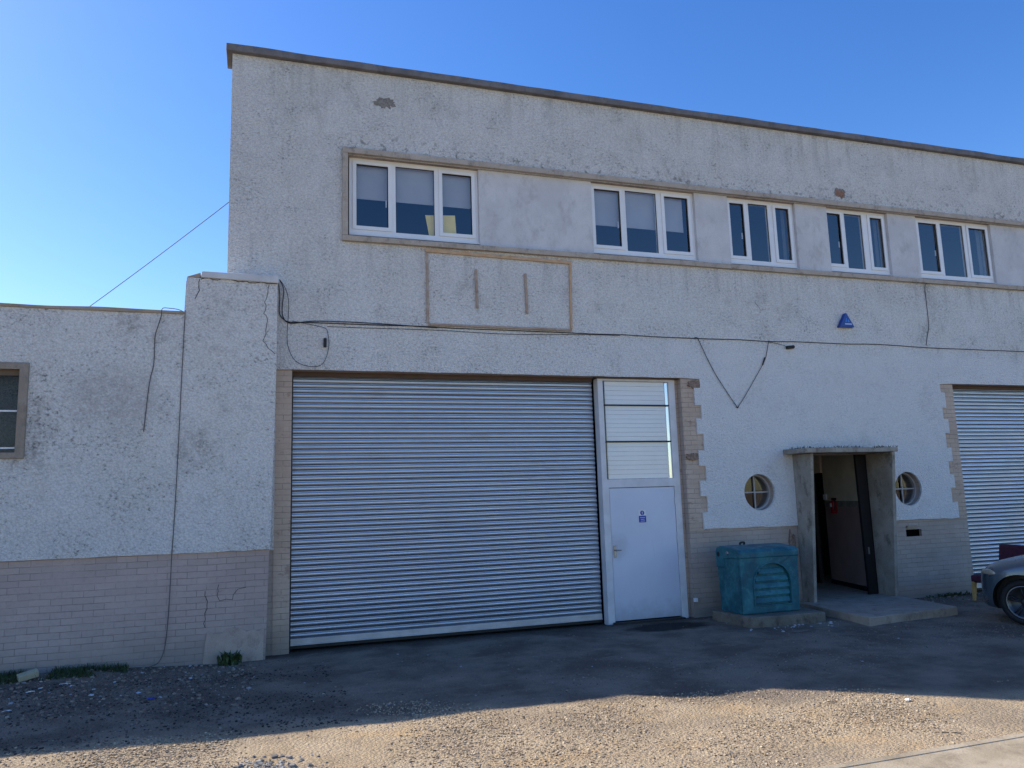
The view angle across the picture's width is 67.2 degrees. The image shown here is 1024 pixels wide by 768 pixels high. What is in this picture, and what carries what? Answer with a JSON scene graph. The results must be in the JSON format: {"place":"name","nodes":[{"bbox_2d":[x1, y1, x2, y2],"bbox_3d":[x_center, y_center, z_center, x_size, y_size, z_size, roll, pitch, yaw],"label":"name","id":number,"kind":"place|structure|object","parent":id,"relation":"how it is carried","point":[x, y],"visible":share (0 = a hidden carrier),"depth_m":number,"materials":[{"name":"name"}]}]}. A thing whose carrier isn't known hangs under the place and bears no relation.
{"place":"outdoors","nodes":[
{"label":"outdoors","id":0,"kind":"place"},
{"bbox_2d":[0,662,128,684],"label":"grass","id":1,"kind":"structure","parent":0,"point":[60,672],"depth_m":8.95,"materials":[{"name":"green plant"}]},
{"bbox_2d":[0,665,357,754],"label":"black gravel","id":2,"kind":"structure","parent":0,"point":[168,715],"depth_m":7.50,"materials":[{"name":"black gravel"}]},
{"bbox_2d":[0,590,1023,767],"bbox_3d":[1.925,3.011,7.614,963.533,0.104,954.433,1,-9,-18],"label":"ground","id":3,"kind":"structure","parent":0,"point":[968,694],"depth_m":7.70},
{"bbox_2d":[17,668,38,681],"bbox_3d":[-5.489,3.305,8.739,0.090,0.070,0.200,9,12,44],"label":"block","id":4,"kind":"object","parent":3,"relation":"on","point":[28,675],"depth_m":8.71,"materials":[{"name":"beige stone"}]},
{"bbox_2d":[0,662,255,724],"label":"dark chippings","id":5,"kind":"object","parent":3,"relation":"on","point":[169,700],"visible":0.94,"depth_m":8.31,"materials":[{"name":"grey gravel"}]},
{"bbox_2d":[8,661,254,704],"bbox_3d":[-4.919,3.332,8.405,4.017,0.102,1.731,1,-9,-18],"label":"pale rubble","id":6,"kind":"object","parent":3,"relation":"on","point":[249,687],"visible":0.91,"depth_m":8.34,"materials":[{"name":"grey stone"}]},
{"bbox_2d":[0,271,278,674],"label":"annexe building","id":7,"kind":"structure","parent":3,"relation":"on","point":[88,471],"depth_m":9.70,"materials":[{"name":"paint"}]},
{"bbox_2d":[0,362,29,458],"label":"window","id":8,"kind":"structure","parent":7,"relation":"in","point":[14,384],"depth_m":9.43,"materials":[{"name":"white plastic"}]},
{"bbox_2d":[143,307,181,431],"bbox_3d":[-4.504,-0.205,10.091,0.153,1.677,0.530,-7,-10,33],"label":"loose wire","id":9,"kind":"object","parent":7,"relation":"hanging from","point":[153,362],"visible":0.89,"depth_m":9.95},
{"bbox_2d":[149,310,185,666],"bbox_3d":[-4.367,1.247,9.792,0.282,4.479,0.078,1,-9,-18],"label":"wall cable","id":10,"kind":"object","parent":7,"relation":"attached to","point":[175,494],"depth_m":9.79,"materials":[{"name":"black rubber"}]},
{"bbox_2d":[213,650,243,666],"bbox_3d":[-3.520,3.427,9.638,0.340,0.184,0.312,-2,-8,5],"label":"weed","id":11,"kind":"object","parent":3,"relation":"on","point":[229,659],"visible":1,"depth_m":9.60,"materials":[{"name":"green plant"}]},
{"bbox_2d":[214,754,347,767],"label":"grey stone scatter","id":12,"kind":"object","parent":3,"relation":"on","point":[258,762],"visible":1,"depth_m":5.77,"materials":[{"name":"grey stone"}]},
{"bbox_2d":[0,597,1023,765],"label":"dark chippings","id":13,"kind":"object","parent":3,"relation":"on","point":[479,684],"visible":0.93,"depth_m":8.37,"materials":[{"name":"grey gravel"}]},
{"bbox_2d":[304,626,920,695],"bbox_3d":[1.720,3.328,9.514,8.266,0.026,2.958,1,-9,-18],"label":"pale rubble","id":14,"kind":"object","parent":3,"relation":"on","point":[591,666],"visible":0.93,"depth_m":8.90,"materials":[{"name":"grey stone"}]},
{"bbox_2d":[226,43,1023,655],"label":"industrial building","id":15,"kind":"structure","parent":3,"relation":"on","point":[440,481],"depth_m":12.37,"materials":[{"name":"paint"}]},
{"bbox_2d":[90,202,228,305],"bbox_3d":[-6.210,-1.444,11.862,4.706,1.980,0.012,-5,-9,23],"label":"telephone wire","id":16,"kind":"object","parent":15,"relation":"attached to","point":[160,254],"visible":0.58,"depth_m":11.51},
{"bbox_2d":[323,338,326,347],"bbox_3d":[-2.646,-0.583,10.906,0.042,0.130,0.049,1,-9,-18],"label":"junction box","id":17,"kind":"object","parent":15,"relation":"attached to","point":[325,342],"visible":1,"depth_m":10.89,"materials":[{"name":"black plastic"}]},
{"bbox_2d":[348,157,479,244],"bbox_3d":[-1.482,-2.776,11.805,2.020,1.222,0.153,1,-9,-18],"label":"window","id":18,"kind":"structure","parent":15,"relation":"in","point":[390,182],"depth_m":11.84,"materials":[{"name":"white plastic"}]},
{"bbox_2d":[425,215,455,234],"bbox_3d":[-1.104,-2.452,11.981,0.490,0.395,0.026,1,-9,-18],"label":"card","id":19,"kind":"object","parent":15,"relation":"in","point":[449,224],"visible":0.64,"depth_m":12.00,"materials":[{"name":"yellow paper"}]},
{"bbox_2d":[425,248,572,330],"bbox_3d":[-0.165,-1.431,11.871,2.371,1.182,0.029,1,-9,-18],"label":"sign frame","id":20,"kind":"object","parent":15,"relation":"attached to","point":[476,279],"visible":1,"depth_m":11.84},
{"bbox_2d":[638,510,646,522],"bbox_3d":[2.066,2.096,12.207,0.136,0.199,0.008,1,-9,-18],"label":"door notice","id":21,"kind":"object","parent":15,"relation":"attached to","point":[642,516],"depth_m":12.20,"materials":[{"name":"blue plastic"}]},
{"bbox_2d":[591,183,697,260],"bbox_3d":[2.219,-2.711,13.017,1.970,1.222,0.153,1,-9,-18],"label":"window","id":22,"kind":"structure","parent":15,"relation":"in","point":[622,207],"depth_m":13.06,"materials":[{"name":"white plastic"}]},
{"bbox_2d":[609,487,681,620],"bbox_3d":[2.113,2.647,12.127,1.162,2.019,0.120,1,-9,-18],"label":"door","id":23,"kind":"structure","parent":15,"relation":"in","point":[644,555],"depth_m":12.13,"materials":[{"name":"paint"}]},
{"bbox_2d":[278,280,1023,351],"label":"cable bundle","id":24,"kind":"object","parent":15,"relation":"attached to","point":[282,317],"visible":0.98,"depth_m":11.79,"materials":[{"name":"black rubber"}]},
{"bbox_2d":[280,280,328,366],"bbox_3d":[-2.921,-0.849,10.851,0.683,1.229,0.017,1,-9,-19],"label":"cable loop","id":25,"kind":"object","parent":24,"relation":"hanging from","point":[304,323],"visible":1,"depth_m":10.82,"materials":[{"name":"black rubber"}]},
{"bbox_2d":[695,337,784,407],"bbox_3d":[3.919,-0.179,13.018,1.816,1.190,0.025,1,-9,-18],"label":"hanging wire","id":26,"kind":"object","parent":24,"relation":"hanging from","point":[752,382],"visible":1,"depth_m":12.87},
{"bbox_2d":[744,475,769,509],"bbox_3d":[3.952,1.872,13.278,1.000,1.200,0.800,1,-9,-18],"label":"round window","id":27,"kind":"structure","parent":15,"relation":"in","point":[764,481],"depth_m":12.96,"materials":[{"name":"paint"}]},
{"bbox_2d":[727,198,799,268],"bbox_3d":[4.444,-2.674,13.732,1.445,1.222,0.125,1,-9,-18],"label":"window","id":28,"kind":"structure","parent":15,"relation":"in","point":[772,240],"depth_m":13.75,"materials":[{"name":"white plastic"}]},
{"bbox_2d":[814,474,823,582],"bbox_3d":[6.012,2.890,15.560,0.063,2.135,0.696,-1,-8,-4],"label":"inner door","id":29,"kind":"structure","parent":15,"relation":"in","point":[819,568],"depth_m":15.19,"materials":[{"name":"black paint"}]},
{"bbox_2d":[830,498,837,512],"bbox_3d":[6.168,2.328,14.752,0.124,0.290,0.150,1,-9,-18],"label":"fire extinguisher","id":30,"kind":"object","parent":15,"relation":"attached to","point":[833,504],"visible":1,"depth_m":14.72,"materials":[{"name":"red metal"}]},
{"bbox_2d":[791,445,897,448],"bbox_3d":[5.583,1.066,13.065,1.975,0.050,0.558,1,-9,-18],"label":"moss","id":31,"kind":"object","parent":15,"relation":"on","point":[845,446],"visible":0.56,"depth_m":12.98,"materials":[{"name":"plant"}]},
{"bbox_2d":[837,313,853,327],"bbox_3d":[5.979,-1.138,13.829,0.319,0.264,0.078,1,-9,-18],"label":"alarm box","id":32,"kind":"object","parent":15,"relation":"attached to","point":[845,321],"visible":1,"depth_m":13.79,"materials":[{"name":"blue plastic"}]},
{"bbox_2d":[826,208,892,275],"bbox_3d":[6.441,-2.638,14.386,1.431,1.222,0.125,1,-9,-18],"label":"window","id":33,"kind":"structure","parent":15,"relation":"in","point":[864,218],"depth_m":14.42,"materials":[{"name":"white plastic"}]},
{"bbox_2d":[853,455,878,593],"bbox_3d":[6.207,2.442,13.496,0.219,2.405,0.080,1,-9,-18],"label":"entrance door","id":34,"kind":"structure","parent":15,"relation":"in","point":[859,460],"depth_m":13.49,"materials":[{"name":"black paint"}]},
{"bbox_2d":[896,472,915,504],"bbox_3d":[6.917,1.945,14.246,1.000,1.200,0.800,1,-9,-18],"label":"round window","id":35,"kind":"structure","parent":15,"relation":"in","point":[909,477],"depth_m":13.94,"materials":[{"name":"paint"}]},
{"bbox_2d":[925,284,928,344],"bbox_3d":[7.773,-1.308,14.452,0.136,1.187,0.069,1,-9,-18],"label":"drop cable","id":36,"kind":"object","parent":15,"relation":"attached to","point":[928,318],"visible":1,"depth_m":14.48,"materials":[{"name":"black rubber"}]},
{"bbox_2d":[915,218,996,283],"bbox_3d":[8.665,-2.599,15.115,1.930,1.222,0.125,1,-9,-18],"label":"window","id":37,"kind":"structure","parent":15,"relation":"in","point":[963,227],"depth_m":15.16,"materials":[{"name":"white plastic"}]},
{"bbox_2d":[712,606,825,627],"bbox_3d":[3.926,3.529,11.640,1.495,0.211,0.937,1,-9,-18],"label":"concrete base","id":38,"kind":"object","parent":3,"relation":"on","point":[804,615],"visible":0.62,"depth_m":11.29,"materials":[{"name":"grey concrete"}]},
{"bbox_2d":[716,541,799,614],"bbox_3d":[3.763,2.933,11.787,1.077,1.023,0.628,1,-9,-18],"label":"grit bin","id":39,"kind":"object","parent":38,"relation":"on","point":[758,578],"visible":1,"depth_m":11.54,"materials":[{"name":"teal plastic"}]},
{"bbox_2d":[750,621,835,631],"bbox_3d":[4.136,3.565,11.630,1.984,0.038,1.570,1,-9,-18],"label":"wall foot rubble","id":40,"kind":"object","parent":3,"relation":"on","point":[799,624],"depth_m":11.13,"materials":[{"name":"grey stone"}]},
{"bbox_2d":[800,594,957,625],"bbox_3d":[5.787,3.554,12.099,2.104,0.183,1.814,1,-9,-18],"label":"doorstep","id":41,"kind":"object","parent":3,"relation":"on","point":[873,610],"visible":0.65,"depth_m":11.69,"materials":[{"name":"concrete"}]},
{"bbox_2d":[817,733,1023,767],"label":"kerb","id":42,"kind":"structure","parent":3,"relation":"on","point":[926,751],"depth_m":5.61,"materials":[{"name":"concrete"}]},
{"bbox_2d":[926,591,971,598],"bbox_3d":[7.787,3.714,13.617,1.196,0.084,0.177,1,-9,-18],"label":"weed","id":43,"kind":"object","parent":3,"relation":"on","point":[952,594],"visible":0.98,"depth_m":13.59,"materials":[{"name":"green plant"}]},
{"bbox_2d":[917,592,982,602],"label":"wall foot chippings","id":44,"kind":"structure","parent":3,"relation":"on","point":[949,596],"depth_m":13.40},
{"bbox_2d":[971,544,1023,600],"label":"chair","id":45,"kind":"object","parent":3,"relation":"on","point":[1007,550],"visible":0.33,"depth_m":13.08,"materials":[{"name":"red fabric"}]},
{"bbox_2d":[981,555,1023,624],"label":"parked car","id":46,"kind":"object","parent":3,"relation":"on","point":[1002,582],"visible":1,"depth_m":10.79,"materials":[{"name":"grey paint"}]},
{"bbox_2d":[0,680,1023,767],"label":"gravel","id":47,"kind":"structure","parent":0,"point":[442,750],"depth_m":6.36,"materials":[{"name":"beige gravel"}]},
{"bbox_2d":[0,0,1023,310],"label":"sky","id":48,"kind":"structure","parent":0,"point":[115,115],"materials":[{"name":"blue"}]},
{"bbox_2d":[848,737,1023,767],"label":"road","id":49,"kind":"structure","parent":0,"point":[1006,754],"depth_m":5.46,"materials":[{"name":"concrete"}]}
]}

